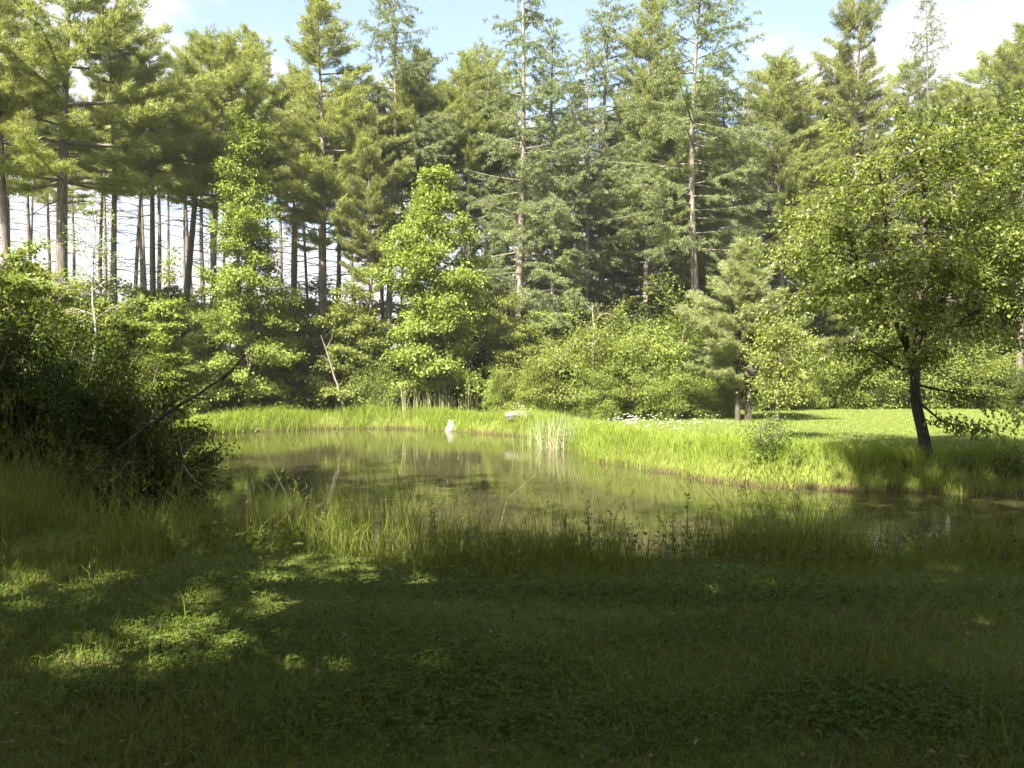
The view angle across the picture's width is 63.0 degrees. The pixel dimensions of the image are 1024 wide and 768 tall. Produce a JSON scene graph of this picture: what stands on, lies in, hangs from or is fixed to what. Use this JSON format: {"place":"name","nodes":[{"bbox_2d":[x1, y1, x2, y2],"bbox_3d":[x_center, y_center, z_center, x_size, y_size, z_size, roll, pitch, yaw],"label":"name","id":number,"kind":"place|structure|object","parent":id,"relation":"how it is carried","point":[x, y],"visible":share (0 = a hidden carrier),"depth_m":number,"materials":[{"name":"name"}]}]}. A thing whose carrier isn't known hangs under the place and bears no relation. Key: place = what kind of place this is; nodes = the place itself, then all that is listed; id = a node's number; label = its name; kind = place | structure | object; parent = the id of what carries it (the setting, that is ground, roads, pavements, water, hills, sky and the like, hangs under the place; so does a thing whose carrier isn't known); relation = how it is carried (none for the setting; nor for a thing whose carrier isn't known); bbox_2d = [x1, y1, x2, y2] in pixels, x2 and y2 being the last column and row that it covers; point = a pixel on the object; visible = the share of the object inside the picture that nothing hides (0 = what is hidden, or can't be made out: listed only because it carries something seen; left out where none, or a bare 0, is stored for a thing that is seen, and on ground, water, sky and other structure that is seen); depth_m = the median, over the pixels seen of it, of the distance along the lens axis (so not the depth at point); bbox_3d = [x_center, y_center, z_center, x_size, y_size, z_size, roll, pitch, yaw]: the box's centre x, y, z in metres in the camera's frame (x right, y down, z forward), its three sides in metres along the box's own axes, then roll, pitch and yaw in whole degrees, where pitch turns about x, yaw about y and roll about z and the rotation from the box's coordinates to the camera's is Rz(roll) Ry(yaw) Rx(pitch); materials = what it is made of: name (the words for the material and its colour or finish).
{"place":"outdoors","nodes":[
{"label":"outdoors","id":0,"kind":"place"},
{"bbox_2d":[0,404,1023,767],"bbox_3d":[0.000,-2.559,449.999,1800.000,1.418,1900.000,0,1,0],"label":"ground","id":1,"kind":"structure","parent":0,"point":[978,636],"depth_m":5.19,"materials":[{"name":"green plant"}]},
{"bbox_2d":[0,287,71,490],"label":"shrub","id":2,"kind":"object","parent":1,"relation":"on","point":[18,342],"visible":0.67,"depth_m":12.08,"materials":[{"name":"green plant"}]},
{"bbox_2d":[0,235,74,381],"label":"sapling","id":3,"kind":"object","parent":1,"relation":"on","point":[34,288],"visible":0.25,"depth_m":20.77,"materials":[{"name":"green plant"}]},
{"bbox_2d":[0,0,76,312],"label":"pine tree","id":4,"kind":"object","parent":1,"relation":"on","point":[33,95],"visible":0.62,"depth_m":29.65,"materials":[{"name":"green plant"}]},
{"bbox_2d":[0,319,99,480],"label":"shrub","id":5,"kind":"object","parent":1,"relation":"on","point":[57,409],"visible":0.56,"depth_m":12.54,"materials":[{"name":"green plant"}]},
{"bbox_2d":[7,278,104,383],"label":"sapling","id":6,"kind":"object","parent":1,"relation":"on","point":[46,301],"visible":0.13,"depth_m":22.90,"materials":[{"name":"green plant"}]},
{"bbox_2d":[25,116,107,289],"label":"pine tree","id":7,"kind":"object","parent":1,"relation":"on","point":[41,199],"visible":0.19,"depth_m":43.78,"materials":[{"name":"green plant"}]},
{"bbox_2d":[0,304,137,439],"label":"shrub","id":8,"kind":"object","parent":1,"relation":"on","point":[65,332],"visible":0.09,"depth_m":17.49,"materials":[{"name":"green plant"}]},
{"bbox_2d":[19,319,145,477],"bbox_3d":[-7.420,0.249,14.035,2.412,2.739,2.081,0,1,26],"label":"shrub","id":9,"kind":"object","parent":1,"relation":"on","point":[81,393],"visible":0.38,"depth_m":13.84,"materials":[{"name":"green plant"}]},
{"bbox_2d":[42,191,136,360],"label":"birch tree","id":10,"kind":"object","parent":1,"relation":"on","point":[94,253],"visible":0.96,"depth_m":19.93,"materials":[{"name":"green plant"}]},
{"bbox_2d":[41,437,165,526],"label":"shrub","id":11,"kind":"object","parent":1,"relation":"on","point":[102,462],"visible":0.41,"depth_m":11.59,"materials":[{"name":"green plant"}]},
{"bbox_2d":[50,275,161,371],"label":"sapling","id":12,"kind":"object","parent":1,"relation":"on","point":[139,316],"visible":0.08,"depth_m":32.85,"materials":[{"name":"green plant"}]},
{"bbox_2d":[58,0,182,365],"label":"pine tree","id":13,"kind":"object","parent":1,"relation":"on","point":[120,77],"visible":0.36,"depth_m":32.50,"materials":[{"name":"green plant"}]},
{"bbox_2d":[0,0,244,349],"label":"pine tree","id":14,"kind":"object","parent":1,"relation":"on","point":[58,62],"visible":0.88,"depth_m":30.75,"materials":[{"name":"green plant"}]},
{"bbox_2d":[64,333,192,454],"bbox_3d":[-8.954,0.208,19.066,2.790,2.838,3.234,0,1,-39],"label":"shrub","id":15,"kind":"object","parent":1,"relation":"on","point":[149,367],"visible":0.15,"depth_m":19.22,"materials":[{"name":"green plant"}]},
{"bbox_2d":[79,292,196,420],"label":"sapling","id":16,"kind":"object","parent":1,"relation":"on","point":[124,325],"visible":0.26,"depth_m":23.73,"materials":[{"name":"green plant"}]},
{"bbox_2d":[68,349,209,500],"bbox_3d":[-6.573,0.763,14.579,2.141,2.750,2.470,0,1,34],"label":"shrub","id":17,"kind":"object","parent":1,"relation":"on","point":[143,438],"visible":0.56,"depth_m":14.23,"materials":[{"name":"green plant"}]},
{"bbox_2d":[94,35,191,380],"bbox_3d":[-16.031,-6.933,36.719,5.658,16.414,4.770,1,1,44],"label":"pine tree","id":18,"kind":"object","parent":1,"relation":"on","point":[152,164],"visible":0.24,"depth_m":35.78,"materials":[{"name":"green plant"}]},
{"bbox_2d":[121,246,209,408],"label":"sapling","id":19,"kind":"object","parent":1,"relation":"on","point":[163,333],"visible":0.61,"depth_m":30.61,"materials":[{"name":"green plant"}]},
{"bbox_2d":[117,279,215,410],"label":"sapling","id":20,"kind":"object","parent":1,"relation":"on","point":[142,290],"visible":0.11,"depth_m":35.76,"materials":[{"name":"green plant"}]},
{"bbox_2d":[116,392,240,497],"bbox_3d":[-6.141,1.372,15.255,2.438,2.480,2.826,0,1,-25],"label":"shrub","id":21,"kind":"object","parent":1,"relation":"on","point":[208,459],"visible":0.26,"depth_m":15.13,"materials":[{"name":"green plant"}]},
{"bbox_2d":[122,22,267,408],"bbox_3d":[-14.275,-7.505,37.777,6.151,17.544,7.193,1,1,9],"label":"pine tree","id":22,"kind":"object","parent":1,"relation":"on","point":[192,231],"visible":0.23,"depth_m":37.06,"materials":[{"name":"green plant"}]},
{"bbox_2d":[165,301,243,413],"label":"sapling","id":23,"kind":"object","parent":1,"relation":"on","point":[202,340],"visible":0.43,"depth_m":34.22,"materials":[{"name":"green plant"}]},
{"bbox_2d":[149,29,291,414],"bbox_3d":[-11.891,-6.663,34.480,5.451,16.023,5.724,0,1,-9],"label":"pine tree","id":24,"kind":"object","parent":1,"relation":"on","point":[196,182],"visible":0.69,"depth_m":34.06,"materials":[{"name":"green plant"}]},
{"bbox_2d":[197,346,261,416],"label":"shrub","id":25,"kind":"object","parent":1,"relation":"on","point":[236,404],"visible":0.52,"depth_m":33.13,"materials":[{"name":"green plant"}]},
{"bbox_2d":[189,95,309,409],"bbox_3d":[-10.313,-4.989,33.047,4.636,12.575,4.911,0,1,-23],"label":"leafy tree","id":26,"kind":"object","parent":1,"relation":"on","point":[236,231],"visible":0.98,"depth_m":32.53,"materials":[{"name":"green plant"}]},
{"bbox_2d":[207,20,297,352],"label":"pine tree","id":27,"kind":"object","parent":1,"relation":"on","point":[260,76],"visible":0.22,"depth_m":40.91,"materials":[{"name":"green plant"}]},
{"bbox_2d":[225,292,348,412],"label":"sapling","id":28,"kind":"object","parent":1,"relation":"on","point":[308,302],"visible":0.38,"depth_m":35.14,"materials":[{"name":"green plant"}]},
{"bbox_2d":[267,102,325,367],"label":"pine tree","id":29,"kind":"object","parent":1,"relation":"on","point":[298,147],"visible":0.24,"depth_m":39.91,"materials":[{"name":"green plant"}]},
{"bbox_2d":[260,62,350,336],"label":"pine tree","id":30,"kind":"object","parent":1,"relation":"on","point":[283,134],"visible":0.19,"depth_m":41.42,"materials":[{"name":"green plant"}]},
{"bbox_2d":[280,341,354,414],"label":"shrub","id":31,"kind":"object","parent":1,"relation":"on","point":[309,387],"visible":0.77,"depth_m":33.95,"materials":[{"name":"green plant"}]},
{"bbox_2d":[263,0,415,374],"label":"pine tree","id":32,"kind":"object","parent":1,"relation":"on","point":[321,179],"visible":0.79,"depth_m":37.54,"materials":[{"name":"green plant"}]},
{"bbox_2d":[301,278,396,412],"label":"sapling","id":33,"kind":"object","parent":1,"relation":"on","point":[338,314],"visible":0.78,"depth_m":34.34,"materials":[{"name":"green plant"}]},
{"bbox_2d":[331,327,404,413],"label":"shrub","id":34,"kind":"object","parent":1,"relation":"on","point":[376,380],"visible":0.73,"depth_m":34.13,"materials":[{"name":"green plant"}]},
{"bbox_2d":[331,101,405,354],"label":"pine tree","id":35,"kind":"object","parent":1,"relation":"on","point":[372,193],"visible":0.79,"depth_m":36.34,"materials":[{"name":"green plant"}]},
{"bbox_2d":[319,0,467,359],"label":"larch tree","id":36,"kind":"object","parent":1,"relation":"on","point":[394,53],"visible":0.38,"depth_m":39.69,"materials":[{"name":"green plant"}]},
{"bbox_2d":[381,117,433,349],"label":"pine tree","id":37,"kind":"object","parent":1,"relation":"on","point":[404,173],"visible":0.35,"depth_m":40.31,"materials":[{"name":"green plant"}]},
{"bbox_2d":[363,329,452,412],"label":"shrub","id":38,"kind":"object","parent":1,"relation":"on","point":[402,370],"visible":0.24,"depth_m":34.96,"materials":[{"name":"green plant"}]},
{"bbox_2d":[372,43,446,308],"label":"pine tree","id":39,"kind":"object","parent":1,"relation":"on","point":[422,55],"visible":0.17,"depth_m":42.28,"materials":[{"name":"green plant"}]},
{"bbox_2d":[374,54,462,328],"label":"pine tree","id":40,"kind":"object","parent":1,"relation":"on","point":[403,95],"visible":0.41,"depth_m":40.26,"materials":[{"name":"green plant"}]},
{"bbox_2d":[354,379,487,420],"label":"reed clump","id":41,"kind":"object","parent":1,"relation":"on","point":[438,402],"visible":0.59,"depth_m":33.08,"materials":[{"name":"green plant"}]},
{"bbox_2d":[350,163,503,407],"bbox_3d":[-3.383,-3.876,34.198,6.402,10.303,6.266,0,1,0],"label":"maple tree","id":42,"kind":"object","parent":1,"relation":"on","point":[419,258],"visible":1,"depth_m":33.26,"materials":[{"name":"green plant"}]},
{"bbox_2d":[408,323,526,413],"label":"shrub","id":43,"kind":"object","parent":1,"relation":"on","point":[478,360],"visible":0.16,"depth_m":35.68,"materials":[{"name":"green plant"}]},
{"bbox_2d":[437,55,519,359],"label":"pine tree","id":44,"kind":"object","parent":1,"relation":"on","point":[469,103],"visible":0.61,"depth_m":40.73,"materials":[{"name":"green plant"}]},
{"bbox_2d":[421,36,536,406],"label":"pine tree","id":45,"kind":"object","parent":1,"relation":"on","point":[445,102],"visible":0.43,"depth_m":41.55,"materials":[{"name":"green plant"}]},
{"bbox_2d":[445,80,541,334],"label":"larch tree","id":46,"kind":"object","parent":1,"relation":"on","point":[487,252],"visible":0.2,"depth_m":42.60,"materials":[{"name":"green plant"}]},
{"bbox_2d":[449,91,545,336],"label":"pine tree","id":47,"kind":"object","parent":1,"relation":"on","point":[491,169],"visible":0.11,"depth_m":43.07,"materials":[{"name":"green plant"}]},
{"bbox_2d":[457,289,540,412],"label":"sapling","id":48,"kind":"object","parent":1,"relation":"on","point":[509,356],"visible":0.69,"depth_m":34.62,"materials":[{"name":"green plant"}]},
{"bbox_2d":[478,363,523,414],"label":"shrub","id":49,"kind":"object","parent":1,"relation":"on","point":[495,400],"visible":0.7,"depth_m":31.69,"materials":[{"name":"green plant"}]},
{"bbox_2d":[0,551,1023,767],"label":"clover patches","id":50,"kind":"object","parent":1,"relation":"on","point":[811,707],"visible":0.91,"depth_m":4.64,"materials":[{"name":"green plant"}]},
{"bbox_2d":[0,365,1023,588],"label":"bank grass","id":51,"kind":"structure","parent":1,"relation":"on","point":[35,495],"depth_m":7.93,"materials":[{"name":"green plant"}]},
{"bbox_2d":[0,496,1023,587],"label":"bank weeds","id":52,"kind":"object","parent":1,"relation":"on","point":[260,543],"visible":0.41,"depth_m":7.36,"materials":[{"name":"green plant"}]},
{"bbox_2d":[441,0,599,382],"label":"larch tree","id":53,"kind":"object","parent":1,"relation":"on","point":[508,208],"visible":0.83,"depth_m":37.11,"materials":[{"name":"green plant"}]},
{"bbox_2d":[504,324,574,413],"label":"shrub","id":54,"kind":"object","parent":1,"relation":"on","point":[534,398],"visible":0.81,"depth_m":31.01,"materials":[{"name":"green plant"}]},
{"bbox_2d":[510,307,575,412],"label":"sapling","id":55,"kind":"object","parent":1,"relation":"on","point":[542,314],"visible":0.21,"depth_m":35.62,"materials":[{"name":"green plant"}]},
{"bbox_2d":[489,16,607,343],"bbox_3d":[1.712,-7.412,37.244,5.054,17.416,5.869,0,1,15],"label":"larch tree","id":56,"kind":"object","parent":1,"relation":"on","point":[555,280],"visible":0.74,"depth_m":36.71,"materials":[{"name":"green plant"}]},
{"bbox_2d":[506,409,596,451],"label":"reed clump","id":57,"kind":"object","parent":1,"relation":"on","point":[557,442],"visible":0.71,"depth_m":23.90,"materials":[{"name":"green plant"}]},
{"bbox_2d":[530,292,639,419],"bbox_3d":[3.117,-1.025,31.741,4.496,5.051,4.768,0,1,-15],"label":"shrub","id":58,"kind":"object","parent":1,"relation":"on","point":[574,383],"visible":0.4,"depth_m":31.03,"materials":[{"name":"green plant"}]},
{"bbox_2d":[540,21,638,354],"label":"larch tree","id":59,"kind":"object","parent":1,"relation":"on","point":[589,187],"visible":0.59,"depth_m":39.66,"materials":[{"name":"green plant"}]},
{"bbox_2d":[165,400,1023,496],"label":"bank grass","id":60,"kind":"structure","parent":1,"relation":"on","point":[706,444],"depth_m":18.43,"materials":[{"name":"green plant"}]},
{"bbox_2d":[570,356,629,419],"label":"shrub","id":61,"kind":"object","parent":1,"relation":"on","point":[595,402],"visible":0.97,"depth_m":30.07,"materials":[{"name":"green plant"}]},
{"bbox_2d":[527,0,678,335],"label":"larch tree","id":62,"kind":"object","parent":1,"relation":"on","point":[607,37],"visible":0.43,"depth_m":41.08,"materials":[{"name":"green plant"}]},
{"bbox_2d":[580,295,672,419],"bbox_3d":[4.203,-1.011,31.288,3.284,5.072,4.215,0,1,-18],"label":"shrub","id":63,"kind":"object","parent":1,"relation":"on","point":[626,367],"visible":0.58,"depth_m":30.77,"materials":[{"name":"green plant"}]},
{"bbox_2d":[577,106,678,336],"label":"pine tree","id":64,"kind":"object","parent":1,"relation":"on","point":[612,276],"visible":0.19,"depth_m":42.68,"materials":[{"name":"green plant"}]},
{"bbox_2d":[590,267,712,416],"bbox_3d":[6.077,-1.471,33.209,5.647,5.983,5.325,0,1,9],"label":"shrub","id":65,"kind":"object","parent":1,"relation":"on","point":[670,356],"visible":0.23,"depth_m":31.96,"materials":[{"name":"green plant"}]},
{"bbox_2d":[592,0,728,339],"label":"pine tree","id":66,"kind":"object","parent":1,"relation":"on","point":[653,7],"visible":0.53,"depth_m":39.69,"materials":[{"name":"green plant"}]},
{"bbox_2d":[599,36,727,337],"bbox_3d":[7.556,-7.904,40.871,6.029,18.309,5.995,-2,0,27],"label":"larch tree","id":67,"kind":"object","parent":1,"relation":"on","point":[665,261],"visible":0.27,"depth_m":39.92,"materials":[{"name":"green plant"}]},
{"bbox_2d":[622,338,707,419],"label":"shrub","id":68,"kind":"object","parent":1,"relation":"on","point":[663,408],"visible":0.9,"depth_m":30.45,"materials":[{"name":"green plant"}]},
{"bbox_2d":[588,0,791,356],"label":"larch tree","id":69,"kind":"object","parent":1,"relation":"on","point":[680,190],"visible":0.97,"depth_m":37.76,"materials":[{"name":"green plant"}]},
{"bbox_2d":[668,302,735,418],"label":"shrub","id":70,"kind":"object","parent":1,"relation":"on","point":[694,357],"visible":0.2,"depth_m":31.76,"materials":[{"name":"green plant"}]},
{"bbox_2d":[612,274,798,405],"bbox_3d":[9.253,-1.872,40.293,9.189,6.640,10.601,0,1,31],"label":"shrub","id":71,"kind":"object","parent":1,"relation":"on","point":[642,310],"visible":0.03,"depth_m":39.05,"materials":[{"name":"green plant"}]},
{"bbox_2d":[679,359,744,418],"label":"shrub","id":72,"kind":"object","parent":1,"relation":"on","point":[721,404],"visible":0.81,"depth_m":31.05,"materials":[{"name":"green plant"}]},
{"bbox_2d":[649,121,778,299],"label":"pine tree","id":73,"kind":"object","parent":1,"relation":"on","point":[729,183],"visible":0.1,"depth_m":42.50,"materials":[{"name":"green plant"}]},
{"bbox_2d":[676,69,780,408],"bbox_3d":[10.395,-6.892,40.341,5.586,16.295,5.406,-1,-1,-5],"label":"larch tree","id":74,"kind":"object","parent":1,"relation":"on","point":[729,237],"visible":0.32,"depth_m":39.98,"materials":[{"name":"green plant"}]},
{"bbox_2d":[672,234,830,420],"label":"young pine","id":75,"kind":"object","parent":1,"relation":"on","point":[749,282],"visible":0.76,"depth_m":29.72,"materials":[{"name":"green plant"}]},
{"bbox_2d":[737,407,803,463],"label":"leafy weed","id":76,"kind":"object","parent":1,"relation":"on","point":[767,436],"visible":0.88,"depth_m":16.25,"materials":[{"name":"green plant"}]},
{"bbox_2d":[740,325,812,411],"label":"shrub","id":77,"kind":"object","parent":1,"relation":"on","point":[756,403],"visible":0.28,"depth_m":37.64,"materials":[{"name":"green plant"}]},
{"bbox_2d":[736,315,828,431],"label":"sapling","id":78,"kind":"object","parent":1,"relation":"on","point":[781,341],"visible":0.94,"depth_m":20.87,"materials":[{"name":"green plant"}]},
{"bbox_2d":[721,45,847,290],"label":"pine tree","id":79,"kind":"object","parent":1,"relation":"on","point":[757,74],"visible":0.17,"depth_m":45.47,"materials":[{"name":"green plant"}]},
{"bbox_2d":[725,56,858,335],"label":"pine tree","id":80,"kind":"object","parent":1,"relation":"on","point":[785,83],"visible":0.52,"depth_m":41.75,"materials":[{"name":"green plant"}]},
{"bbox_2d":[754,98,864,368],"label":"pine tree","id":81,"kind":"object","parent":1,"relation":"on","point":[820,140],"visible":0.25,"depth_m":42.57,"materials":[{"name":"green plant"}]},
{"bbox_2d":[789,329,846,409],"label":"shrub","id":82,"kind":"object","parent":1,"relation":"on","point":[817,394],"visible":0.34,"depth_m":39.16,"materials":[{"name":"green plant"}]},
{"bbox_2d":[805,333,891,408],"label":"shrub","id":83,"kind":"object","parent":1,"relation":"on","point":[847,369],"visible":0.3,"depth_m":40.11,"materials":[{"name":"green plant"}]},
{"bbox_2d":[793,0,913,366],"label":"pine tree","id":84,"kind":"object","parent":1,"relation":"on","point":[847,24],"visible":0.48,"depth_m":43.25,"materials":[{"name":"green plant"}]},
{"bbox_2d":[796,67,916,347],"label":"larch tree","id":85,"kind":"object","parent":1,"relation":"on","point":[864,130],"visible":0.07,"depth_m":44.09,"materials":[{"name":"green plant"}]},
{"bbox_2d":[734,89,1023,459],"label":"waterside tree","id":86,"kind":"object","parent":1,"relation":"on","point":[956,265],"visible":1,"depth_m":15.37,"materials":[{"name":"green plant"}]},
{"bbox_2d":[821,287,937,404],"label":"sapling","id":87,"kind":"object","parent":1,"relation":"on","point":[845,332],"visible":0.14,"depth_m":43.98,"materials":[{"name":"green plant"}]},
{"bbox_2d":[845,310,934,409],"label":"shrub","id":88,"kind":"object","parent":1,"relation":"on","point":[892,392],"visible":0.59,"depth_m":40.16,"materials":[{"name":"green plant"}]},
{"bbox_2d":[884,55,945,218],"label":"pine tree","id":89,"kind":"object","parent":1,"relation":"on","point":[901,75],"visible":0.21,"depth_m":47.47,"materials":[{"name":"green plant"}]},
{"bbox_2d":[895,0,953,340],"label":"larch tree","id":90,"kind":"object","parent":1,"relation":"on","point":[921,59],"visible":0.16,"depth_m":46.05,"materials":[{"name":"green plant"}]},
{"bbox_2d":[877,299,1000,409],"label":"shrub","id":91,"kind":"object","parent":1,"relation":"on","point":[925,397],"visible":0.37,"depth_m":40.38,"materials":[{"name":"green plant"}]},
{"bbox_2d":[890,80,1023,379],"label":"pine tree","id":92,"kind":"object","parent":1,"relation":"on","point":[946,94],"visible":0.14,"depth_m":42.04,"materials":[{"name":"green plant"}]},
{"bbox_2d":[926,321,1014,408],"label":"shrub","id":93,"kind":"object","parent":1,"relation":"on","point":[969,385],"visible":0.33,"depth_m":40.20,"materials":[{"name":"green plant"}]},
{"bbox_2d":[935,21,1023,373],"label":"pine tree","id":94,"kind":"object","parent":1,"relation":"on","point":[1012,78],"visible":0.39,"depth_m":41.44,"materials":[{"name":"green plant"}]},
{"bbox_2d":[937,44,1023,321],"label":"pine tree","id":95,"kind":"object","parent":1,"relation":"on","point":[974,73],"visible":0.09,"depth_m":45.63,"materials":[{"name":"green plant"}]},
{"bbox_2d":[960,338,1023,409],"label":"shrub","id":96,"kind":"object","parent":1,"relation":"on","point":[1004,389],"visible":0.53,"depth_m":39.41,"materials":[{"name":"green plant"}]},
{"bbox_2d":[976,439,1023,476],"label":"leafy weed","id":97,"kind":"object","parent":1,"relation":"on","point":[1015,465],"visible":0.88,"depth_m":14.91,"materials":[{"name":"green plant"}]},
{"bbox_2d":[0,0,1023,356],"label":"sky","id":98,"kind":"structure","parent":0,"point":[972,26],"materials":[{"name":"white"}]},
{"bbox_2d":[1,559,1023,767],"bbox_3d":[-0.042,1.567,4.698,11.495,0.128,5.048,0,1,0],"label":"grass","id":99,"kind":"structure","parent":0,"point":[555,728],"depth_m":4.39,"materials":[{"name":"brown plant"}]},
{"bbox_2d":[104,428,1023,562],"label":"pond water","id":100,"kind":"structure","parent":0,"point":[507,458],"depth_m":15.05,"materials":[{"name":"green liquid"}]},
{"bbox_2d":[573,407,1023,460],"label":"lawn grass","id":101,"kind":"structure","parent":0,"point":[799,431],"depth_m":26.59,"materials":[{"name":"green plant"}]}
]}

